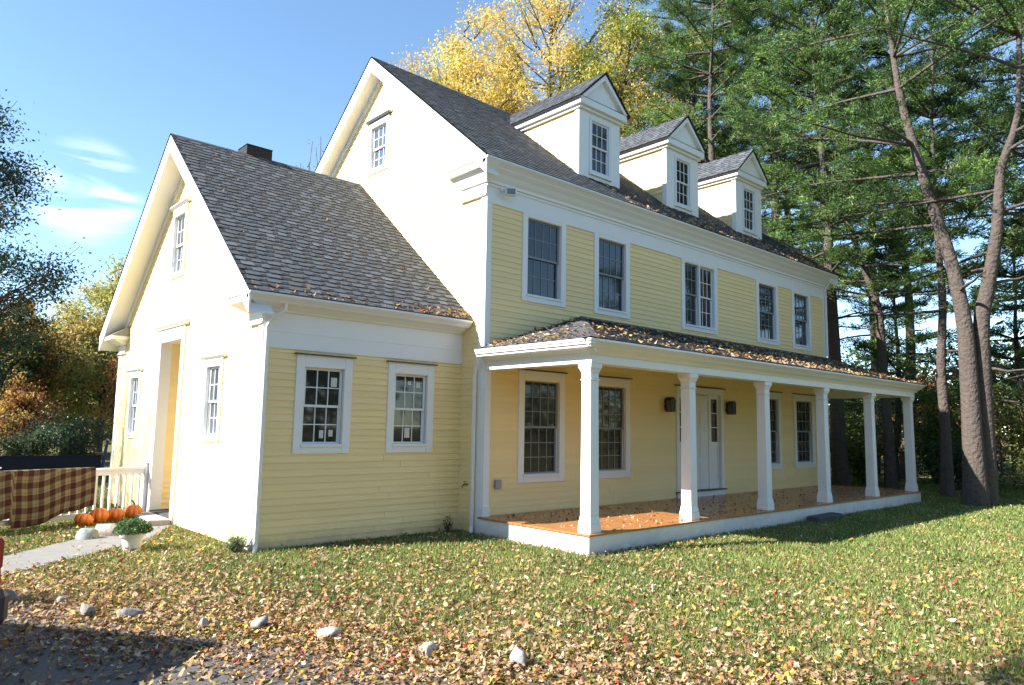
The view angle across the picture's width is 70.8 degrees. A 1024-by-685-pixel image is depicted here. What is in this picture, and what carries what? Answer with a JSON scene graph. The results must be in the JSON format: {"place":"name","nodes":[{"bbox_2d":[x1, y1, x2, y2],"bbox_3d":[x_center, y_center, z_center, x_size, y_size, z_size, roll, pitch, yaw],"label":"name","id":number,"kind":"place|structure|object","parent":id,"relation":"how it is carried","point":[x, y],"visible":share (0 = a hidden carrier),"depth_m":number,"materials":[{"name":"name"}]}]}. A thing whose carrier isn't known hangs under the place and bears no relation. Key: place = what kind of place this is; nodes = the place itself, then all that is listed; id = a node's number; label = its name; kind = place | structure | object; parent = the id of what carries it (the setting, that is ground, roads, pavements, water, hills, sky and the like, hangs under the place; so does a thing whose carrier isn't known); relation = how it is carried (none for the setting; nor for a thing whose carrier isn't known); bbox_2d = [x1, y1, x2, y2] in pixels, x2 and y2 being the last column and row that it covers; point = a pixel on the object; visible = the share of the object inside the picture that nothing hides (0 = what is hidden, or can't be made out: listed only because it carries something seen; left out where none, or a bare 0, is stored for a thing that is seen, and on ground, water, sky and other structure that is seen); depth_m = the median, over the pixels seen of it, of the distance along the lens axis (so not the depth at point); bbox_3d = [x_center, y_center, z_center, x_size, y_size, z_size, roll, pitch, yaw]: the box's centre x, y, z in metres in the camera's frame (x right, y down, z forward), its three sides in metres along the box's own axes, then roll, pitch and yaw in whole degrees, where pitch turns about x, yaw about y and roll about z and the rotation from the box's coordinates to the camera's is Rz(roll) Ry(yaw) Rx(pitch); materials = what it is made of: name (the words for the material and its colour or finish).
{"place":"outdoors","nodes":[
{"label":"outdoors","id":0,"kind":"place"},
{"bbox_2d":[1,525,169,574],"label":"garden path","id":1,"kind":"structure","parent":0,"point":[46,554],"depth_m":9.75,"materials":[{"name":"grey concrete"}]},
{"bbox_2d":[75,528,98,539],"bbox_3d":[-6.409,2.897,10.871,0.311,0.201,0.322,-3,-8,30],"label":"rock","id":2,"kind":"object","parent":1,"relation":"on","point":[86,533],"visible":0.8,"depth_m":10.81,"materials":[{"name":"stone"}]},
{"bbox_2d":[133,512,169,525],"bbox_3d":[-6.433,3.126,12.768,0.359,0.120,1.295,7,-9,-42],"label":"stone step","id":3,"kind":"object","parent":1,"relation":"on","point":[155,519],"visible":0.6,"depth_m":12.41,"materials":[{"name":"grey stone"}]},
{"bbox_2d":[0,603,491,684],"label":"driveway","id":4,"kind":"structure","parent":0,"point":[38,673],"depth_m":5.31,"materials":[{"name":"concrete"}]},
{"bbox_2d":[0,538,8,623],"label":"parked car","id":5,"kind":"object","parent":4,"relation":"on","point":[4,597],"visible":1,"depth_m":5.25,"materials":[{"name":"red paint"}]},
{"bbox_2d":[0,425,1023,684],"bbox_3d":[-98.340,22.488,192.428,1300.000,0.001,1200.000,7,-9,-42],"label":"ground","id":6,"kind":"structure","parent":0,"point":[482,583],"depth_m":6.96,"materials":[{"name":"plant"}]},
{"bbox_2d":[0,411,12,447],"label":"shrub","id":7,"kind":"object","parent":6,"relation":"on","point":[1,424],"visible":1,"depth_m":24.35,"materials":[{"name":"green plant"}]},
{"bbox_2d":[0,357,16,400],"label":"tree","id":8,"kind":"object","parent":6,"relation":"on","point":[2,393],"visible":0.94,"depth_m":27.97,"materials":[{"name":"green plant"}]},
{"bbox_2d":[3,589,20,602],"bbox_3d":[-4.919,2.496,7.036,0.214,0.199,0.155,7,-9,-42],"label":"rock","id":9,"kind":"object","parent":6,"relation":"on","point":[13,596],"visible":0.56,"depth_m":7.01,"materials":[{"name":"stone"}]},
{"bbox_2d":[0,289,67,455],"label":"tree","id":10,"kind":"object","parent":6,"relation":"on","point":[32,373],"visible":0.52,"depth_m":33.42,"materials":[{"name":"green plant"}]},
{"bbox_2d":[0,368,75,454],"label":"tree","id":11,"kind":"object","parent":6,"relation":"on","point":[23,406],"visible":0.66,"depth_m":31.20,"materials":[{"name":"orange plant"}]},
{"bbox_2d":[0,406,83,455],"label":"shrub","id":12,"kind":"object","parent":6,"relation":"on","point":[34,442],"visible":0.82,"depth_m":25.96,"materials":[{"name":"green plant"}]},
{"bbox_2d":[0,89,103,408],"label":"tree","id":13,"kind":"object","parent":6,"relation":"on","point":[9,177],"visible":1,"depth_m":21.04,"materials":[{"name":"green plant"}]},
{"bbox_2d":[0,440,108,476],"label":"privacy screen","id":14,"kind":"object","parent":6,"relation":"on","point":[17,462],"visible":0.67,"depth_m":21.55,"materials":[{"name":"black"}]},
{"bbox_2d":[2,305,117,453],"bbox_3d":[-23.727,1.909,36.700,7.570,7.881,7.877,7,-9,-42],"label":"tree","id":15,"kind":"object","parent":6,"relation":"on","point":[88,370],"visible":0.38,"depth_m":36.62,"materials":[{"name":"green plant"}]},
{"bbox_2d":[53,596,69,605],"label":"rock","id":16,"kind":"object","parent":6,"relation":"on","point":[59,599],"visible":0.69,"depth_m":6.97,"materials":[{"name":"stone"}]},
{"bbox_2d":[37,406,112,454],"bbox_3d":[-17.358,3.757,29.113,2.878,2.361,3.218,0,-7,6],"label":"shrub","id":17,"kind":"object","parent":6,"relation":"on","point":[86,441],"visible":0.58,"depth_m":28.85,"materials":[{"name":"green plant"}]},
{"bbox_2d":[0,462,149,525],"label":"picket fence","id":18,"kind":"object","parent":6,"relation":"on","point":[143,469],"visible":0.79,"depth_m":13.16,"materials":[{"name":"white paint"}]},
{"bbox_2d":[0,467,95,528],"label":"blanket","id":19,"kind":"object","parent":18,"relation":"on","point":[32,497],"visible":1,"depth_m":11.94,"materials":[{"name":"fabric"}]},
{"bbox_2d":[40,253,127,452],"bbox_3d":[-23.051,0.445,39.817,8.837,11.530,8.199,7,-9,-42],"label":"tree","id":20,"kind":"object","parent":6,"relation":"on","point":[101,296],"visible":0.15,"depth_m":39.10,"materials":[{"name":"green plant"}]},
{"bbox_2d":[74,510,93,525],"bbox_3d":[-7.232,2.968,12.216,0.294,0.276,0.298,13,-22,-4],"label":"pumpkin","id":21,"kind":"object","parent":6,"relation":"on","point":[83,518],"visible":0.91,"depth_m":12.11,"materials":[{"name":"orange"}]},
{"bbox_2d":[79,603,94,617],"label":"rock","id":22,"kind":"object","parent":6,"relation":"on","point":[85,608],"visible":0.76,"depth_m":6.57,"materials":[{"name":"stone"}]},
{"bbox_2d":[89,503,108,522],"bbox_3d":[-7.168,2.963,12.532,0.304,0.348,0.308,-3,-17,-13],"label":"pumpkin","id":23,"kind":"object","parent":6,"relation":"on","point":[99,514],"visible":0.76,"depth_m":12.43,"materials":[{"name":"orange"}]},
{"bbox_2d":[95,523,118,535],"bbox_3d":[-6.254,2.931,11.227,0.488,0.234,0.240,3,-7,-14],"label":"rock","id":24,"kind":"object","parent":6,"relation":"on","point":[105,529],"visible":0.43,"depth_m":11.13,"materials":[{"name":"stone"}]},
{"bbox_2d":[96,354,118,430],"bbox_3d":[-18.278,2.518,35.935,4.314,6.684,4.844,7,-9,-42],"label":"tree","id":25,"kind":"object","parent":6,"relation":"on","point":[113,385],"visible":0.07,"depth_m":35.07,"materials":[{"name":"green plant"}]},
{"bbox_2d":[108,503,124,520],"bbox_3d":[-7.057,3.023,12.847,0.298,0.300,0.294,-4,-8,38],"label":"pumpkin","id":26,"kind":"object","parent":6,"relation":"on","point":[115,513],"visible":0.81,"depth_m":12.75,"materials":[{"name":"orange"}]},
{"bbox_2d":[116,608,143,620],"bbox_3d":[-3.483,2.475,6.580,0.229,0.130,0.165,3,-7,-17],"label":"rock","id":27,"kind":"object","parent":6,"relation":"on","point":[130,612],"visible":0.63,"depth_m":6.53,"materials":[{"name":"stone"}]},
{"bbox_2d":[112,517,153,550],"bbox_3d":[-5.242,2.642,9.989,0.531,0.458,0.556,7,-9,-42],"label":"flower pot","id":28,"kind":"object","parent":6,"relation":"on","point":[131,533],"visible":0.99,"depth_m":9.87,"materials":[{"name":"ceramic"}]},
{"bbox_2d":[125,500,141,518],"bbox_3d":[-6.846,3.018,13.041,0.275,0.360,0.278,3,-7,-15],"label":"pumpkin","id":29,"kind":"object","parent":6,"relation":"on","point":[132,510],"visible":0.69,"depth_m":12.94,"materials":[{"name":"orange food"}]},
{"bbox_2d":[196,618,209,630],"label":"rock","id":30,"kind":"object","parent":6,"relation":"on","point":[204,621],"visible":0.7,"depth_m":6.25,"materials":[{"name":"stone"}]},
{"bbox_2d":[223,530,249,552],"bbox_3d":[-3.810,2.738,9.907,0.360,0.334,0.280,7,-9,-42],"label":"weed","id":31,"kind":"object","parent":6,"relation":"on","point":[237,544],"visible":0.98,"depth_m":9.88,"materials":[{"name":"green plant"}]},
{"bbox_2d":[250,615,267,630],"bbox_3d":[-2.190,2.451,6.257,0.147,0.165,0.149,5,-8,-30],"label":"rock","id":32,"kind":"object","parent":6,"relation":"on","point":[259,622],"visible":0.69,"depth_m":6.22,"materials":[{"name":"stone"}]},
{"bbox_2d":[300,139,323,169],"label":"bare tree","id":33,"kind":"object","parent":6,"relation":"on","point":[310,156],"visible":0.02,"depth_m":40.91,"materials":[{"name":"grey plant"}]},
{"bbox_2d":[316,626,342,640],"bbox_3d":[-1.543,2.458,6.064,0.231,0.137,0.176,0,-7,8],"label":"rock","id":34,"kind":"object","parent":6,"relation":"on","point":[332,631],"visible":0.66,"depth_m":6.01,"materials":[{"name":"stone"}]},
{"bbox_2d":[418,641,436,658],"bbox_3d":[-0.656,2.426,5.671,0.142,0.140,0.126,7,-9,-43],"label":"rock","id":35,"kind":"object","parent":6,"relation":"on","point":[428,647],"visible":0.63,"depth_m":5.64,"materials":[{"name":"stone"}]},
{"bbox_2d":[440,514,452,531],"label":"weed","id":36,"kind":"object","parent":6,"relation":"on","point":[448,526],"visible":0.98,"depth_m":12.05,"materials":[{"name":"green plant"}]},
{"bbox_2d":[354,0,556,113],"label":"maple tree","id":37,"kind":"object","parent":6,"relation":"on","point":[461,66],"visible":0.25,"depth_m":33.32,"materials":[{"name":"yellow plant"}]},
{"bbox_2d":[0,467,1023,684],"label":"fallen leaves","id":38,"kind":"object","parent":6,"relation":"on","point":[346,673],"visible":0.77,"depth_m":6.35,"materials":[{"name":"brown plant"}]},
{"bbox_2d":[99,57,925,555],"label":"house","id":39,"kind":"structure","parent":6,"relation":"on","point":[261,411],"depth_m":13.35,"materials":[{"name":"paint"}]},
{"bbox_2d":[125,371,141,437],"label":"window","id":40,"kind":"structure","parent":39,"relation":"in","point":[135,377],"depth_m":14.96,"materials":[{"name":"white paint"}]},
{"bbox_2d":[169,202,189,280],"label":"window","id":41,"kind":"structure","parent":39,"relation":"in","point":[180,218],"depth_m":13.71,"materials":[{"name":"white paint"}]},
{"bbox_2d":[200,357,224,442],"bbox_3d":[-4.792,0.924,11.603,0.140,1.340,0.770,7,-9,-42],"label":"window","id":42,"kind":"structure","parent":39,"relation":"in","point":[214,376],"depth_m":11.72,"materials":[{"name":"white paint"}]},
{"bbox_2d":[292,352,356,453],"bbox_3d":[-2.866,0.931,10.915,1.010,1.483,0.160,7,-9,-42],"label":"window","id":43,"kind":"structure","parent":39,"relation":"in","point":[318,415],"depth_m":10.94,"materials":[{"name":"white paint"}]},
{"bbox_2d":[215,153,472,320],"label":"fallen leaves","id":44,"kind":"object","parent":39,"relation":"on","point":[464,312],"visible":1,"depth_m":12.12,"materials":[{"name":"brown plant"}]},
{"bbox_2d":[366,111,391,176],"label":"window","id":45,"kind":"structure","parent":39,"relation":"in","point":[378,146],"depth_m":15.64,"materials":[{"name":"white paint"}]},
{"bbox_2d":[385,360,437,452],"bbox_3d":[-1.696,1.075,11.972,0.995,1.483,0.160,7,-9,-42],"label":"window","id":46,"kind":"structure","parent":39,"relation":"in","point":[408,402],"depth_m":12.00,"materials":[{"name":"white paint"}]},
{"bbox_2d":[517,369,567,482],"bbox_3d":[0.530,1.517,13.129,1.240,2.008,0.160,7,-9,-42],"label":"window","id":47,"kind":"structure","parent":39,"relation":"in","point":[541,443],"depth_m":13.17,"materials":[{"name":"glass"}]},
{"bbox_2d":[521,212,565,307],"bbox_3d":[0.583,-1.516,13.496,1.140,1.630,0.140,7,-9,-42],"label":"window","id":48,"kind":"structure","parent":39,"relation":"in","point":[543,276],"depth_m":13.54,"materials":[{"name":"white paint"}]},
{"bbox_2d":[593,233,629,318],"bbox_3d":[2.031,-1.339,14.805,1.120,1.630,0.140,7,-9,-42],"label":"window","id":49,"kind":"structure","parent":39,"relation":"in","point":[611,280],"depth_m":14.86,"materials":[{"name":"white paint"}]},
{"bbox_2d":[599,376,631,478],"bbox_3d":[1.971,1.693,14.431,1.220,2.008,0.160,7,-9,-42],"label":"window","id":50,"kind":"structure","parent":39,"relation":"in","point":[610,398],"depth_m":14.55,"materials":[{"name":"glass"}]},
{"bbox_2d":[684,260,699,325],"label":"window","id":51,"kind":"structure","parent":39,"relation":"in","point":[692,275],"depth_m":16.82,"materials":[{"name":"white paint"}]},
{"bbox_2d":[480,317,919,382],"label":"fallen leaves","id":52,"kind":"object","parent":39,"relation":"on","point":[734,353],"visible":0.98,"depth_m":14.30,"materials":[{"name":"brown plant"}]},
{"bbox_2d":[674,385,726,498],"bbox_3d":[4.297,2.260,16.520,2.010,2.485,0.210,7,-9,-42],"label":"door","id":53,"kind":"structure","parent":39,"relation":"in","point":[709,408],"depth_m":16.75,"materials":[{"name":"white paint"}]},
{"bbox_2d":[498,485,907,530],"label":"fallen leaves","id":54,"kind":"object","parent":39,"relation":"on","point":[513,515],"visible":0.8,"depth_m":13.33,"materials":[{"name":"brown plant"}]},
{"bbox_2d":[696,265,715,328],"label":"window","id":55,"kind":"structure","parent":39,"relation":"in","point":[707,277],"depth_m":17.25,"materials":[{"name":"white paint"}]},
{"bbox_2d":[605,184,831,271],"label":"fallen leaves","id":56,"kind":"object","parent":39,"relation":"on","point":[712,223],"visible":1,"depth_m":17.57,"materials":[{"name":"brown plant"}]},
{"bbox_2d":[755,280,778,345],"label":"window","id":57,"kind":"structure","parent":39,"relation":"in","point":[767,311],"depth_m":19.12,"materials":[{"name":"white paint"}]},
{"bbox_2d":[769,391,782,468],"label":"window","id":58,"kind":"structure","parent":39,"relation":"in","point":[775,421],"depth_m":18.93,"materials":[{"name":"white paint"}]},
{"bbox_2d":[791,290,811,351],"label":"window","id":59,"kind":"structure","parent":39,"relation":"in","point":[801,315],"depth_m":20.41,"materials":[{"name":"white paint"}]},
{"bbox_2d":[792,393,815,467],"bbox_3d":[8.062,2.439,19.937,1.250,2.008,0.160,7,-9,-42],"label":"window","id":60,"kind":"structure","parent":39,"relation":"in","point":[804,424],"depth_m":20.03,"materials":[{"name":"white paint"}]},
{"bbox_2d":[509,646,525,669],"bbox_3d":[0.041,2.365,5.428,0.105,0.160,0.174,6,-8,-37],"label":"rock","id":61,"kind":"object","parent":6,"relation":"on","point":[517,654],"visible":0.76,"depth_m":5.38,"materials":[{"name":"stone"}]},
{"bbox_2d":[59,320,1023,475],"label":"distant woods","id":62,"kind":"object","parent":6,"relation":"on","point":[921,373],"visible":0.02,"depth_m":34.36,"materials":[{"name":"green plant"}]},
{"bbox_2d":[454,0,678,137],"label":"maple tree","id":63,"kind":"object","parent":6,"relation":"on","point":[515,52],"visible":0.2,"depth_m":35.99,"materials":[{"name":"yellow plant"}]},
{"bbox_2d":[532,0,719,137],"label":"maple tree","id":64,"kind":"object","parent":6,"relation":"on","point":[619,28],"visible":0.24,"depth_m":34.07,"materials":[{"name":"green plant"}]},
{"bbox_2d":[618,0,765,188],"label":"pine tree","id":65,"kind":"object","parent":6,"relation":"on","point":[691,84],"visible":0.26,"depth_m":32.88,"materials":[{"name":"green plant"}]},
{"bbox_2d":[626,0,767,171],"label":"pine tree","id":66,"kind":"object","parent":6,"relation":"on","point":[705,13],"visible":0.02,"depth_m":39.32,"materials":[{"name":"green plant"}]},
{"bbox_2d":[620,0,811,224],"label":"pine tree","id":67,"kind":"object","parent":6,"relation":"on","point":[673,8],"visible":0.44,"depth_m":29.36,"materials":[{"name":"green plant"}]},
{"bbox_2d":[662,0,831,244],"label":"pine tree","id":68,"kind":"object","parent":6,"relation":"on","point":[716,108],"visible":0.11,"depth_m":36.00,"materials":[{"name":"green plant"}]},
{"bbox_2d":[693,0,908,272],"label":"pine tree","id":69,"kind":"object","parent":6,"relation":"on","point":[753,142],"visible":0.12,"depth_m":28.49,"materials":[{"name":"green plant"}]},
{"bbox_2d":[715,0,901,333],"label":"pine tree","id":70,"kind":"object","parent":6,"relation":"on","point":[853,327],"visible":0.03,"depth_m":35.55,"materials":[{"name":"green plant"}]},
{"bbox_2d":[807,512,842,522],"bbox_3d":[6.397,3.584,14.713,1.218,0.140,0.279,7,-9,-44],"label":"stone step","id":71,"kind":"object","parent":6,"relation":"on","point":[824,517],"visible":0.7,"depth_m":14.52,"materials":[{"name":"grey stone"}]},
{"bbox_2d":[721,0,945,485],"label":"pine tree","id":72,"kind":"object","parent":6,"relation":"on","point":[840,472],"visible":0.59,"depth_m":24.73,"materials":[{"name":"green plant"}]},
{"bbox_2d":[828,399,879,467],"bbox_3d":[11.677,3.199,27.421,4.428,4.109,3.688,-1,-7,19],"label":"shrub","id":73,"kind":"object","parent":6,"relation":"on","point":[855,417],"visible":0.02,"depth_m":26.33,"materials":[{"name":"green plant"}]},
{"bbox_2d":[828,398,882,470],"bbox_3d":[14.335,3.569,30.744,3.601,4.248,4.222,0,-7,9],"label":"shrub","id":74,"kind":"object","parent":6,"relation":"on","point":[862,423],"visible":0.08,"depth_m":30.11,"materials":[{"name":"green plant"}]},
{"bbox_2d":[829,421,900,484],"bbox_3d":[12.011,3.790,24.864,2.348,2.290,2.668,1,-7,-3],"label":"shrub","id":75,"kind":"object","parent":6,"relation":"on","point":[857,463],"visible":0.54,"depth_m":24.52,"materials":[{"name":"green plant"}]},
{"bbox_2d":[713,0,1023,507],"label":"pine tree","id":76,"kind":"object","parent":6,"relation":"on","point":[979,475],"visible":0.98,"depth_m":18.98,"materials":[{"name":"green plant"}]},
{"bbox_2d":[780,0,991,473],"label":"pine tree","id":77,"kind":"object","parent":6,"relation":"on","point":[872,336],"visible":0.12,"depth_m":32.33,"materials":[{"name":"green plant"}]},
{"bbox_2d":[761,0,1018,487],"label":"pine tree","id":78,"kind":"object","parent":6,"relation":"on","point":[890,472],"visible":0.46,"depth_m":24.68,"materials":[{"name":"green plant"}]},
{"bbox_2d":[827,218,959,481],"bbox_3d":[14.339,0.326,26.935,5.354,10.079,5.619,7,-9,-42],"label":"pine tree","id":79,"kind":"object","parent":6,"relation":"on","point":[895,344],"visible":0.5,"depth_m":26.55,"materials":[{"name":"green plant"}]},
{"bbox_2d":[824,0,980,478],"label":"pine tree","id":80,"kind":"object","parent":6,"relation":"on","point":[910,330],"visible":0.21,"depth_m":29.88,"materials":[{"name":"green plant"}]},
{"bbox_2d":[855,378,961,484],"bbox_3d":[15.070,3.215,25.823,4.157,3.789,4.009,2,-7,-10],"label":"shrub","id":81,"kind":"object","parent":6,"relation":"on","point":[923,450],"visible":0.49,"depth_m":25.49,"materials":[{"name":"green plant"}]},
{"bbox_2d":[860,0,1023,496],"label":"pine tree","id":82,"kind":"object","parent":6,"relation":"on","point":[950,108],"visible":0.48,"depth_m":21.14,"materials":[{"name":"green plant"}]},
{"bbox_2d":[873,2,1023,329],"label":"pine tree","id":83,"kind":"object","parent":6,"relation":"on","point":[906,322],"visible":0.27,"depth_m":23.15,"materials":[{"name":"green plant"}]},
{"bbox_2d":[894,1,1023,378],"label":"pine tree","id":84,"kind":"object","parent":6,"relation":"on","point":[988,177],"visible":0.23,"depth_m":20.26,"materials":[{"name":"green plant"}]},
{"bbox_2d":[915,341,1020,479],"bbox_3d":[17.657,2.570,28.554,4.513,5.836,4.389,-4,-8,37],"label":"shrub","id":85,"kind":"object","parent":6,"relation":"on","point":[958,407],"visible":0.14,"depth_m":28.29,"materials":[{"name":"green plant"}]},
{"bbox_2d":[919,434,1018,490],"bbox_3d":[14.630,3.865,22.974,3.480,1.866,2.632,7,-9,-42],"label":"shrub","id":86,"kind":"object","parent":6,"relation":"on","point":[957,461],"visible":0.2,"depth_m":22.99,"materials":[{"name":"green plant"}]},
{"bbox_2d":[920,213,1023,446],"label":"pine tree","id":87,"kind":"object","parent":6,"relation":"on","point":[1018,386],"visible":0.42,"depth_m":24.62,"materials":[{"name":"green plant"}]},
{"bbox_2d":[938,2,1023,315],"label":"pine tree","id":88,"kind":"object","parent":6,"relation":"on","point":[1008,296],"visible":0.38,"depth_m":20.53,"materials":[{"name":"green plant"}]},
{"bbox_2d":[955,379,1023,486],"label":"shrub","id":89,"kind":"object","parent":6,"relation":"on","point":[1018,419],"visible":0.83,"depth_m":25.05,"materials":[{"name":"green plant"}]},
{"bbox_2d":[0,0,1023,431],"label":"sky","id":90,"kind":"structure","parent":0,"point":[107,83],"materials":[{"name":"blue"}]}
]}

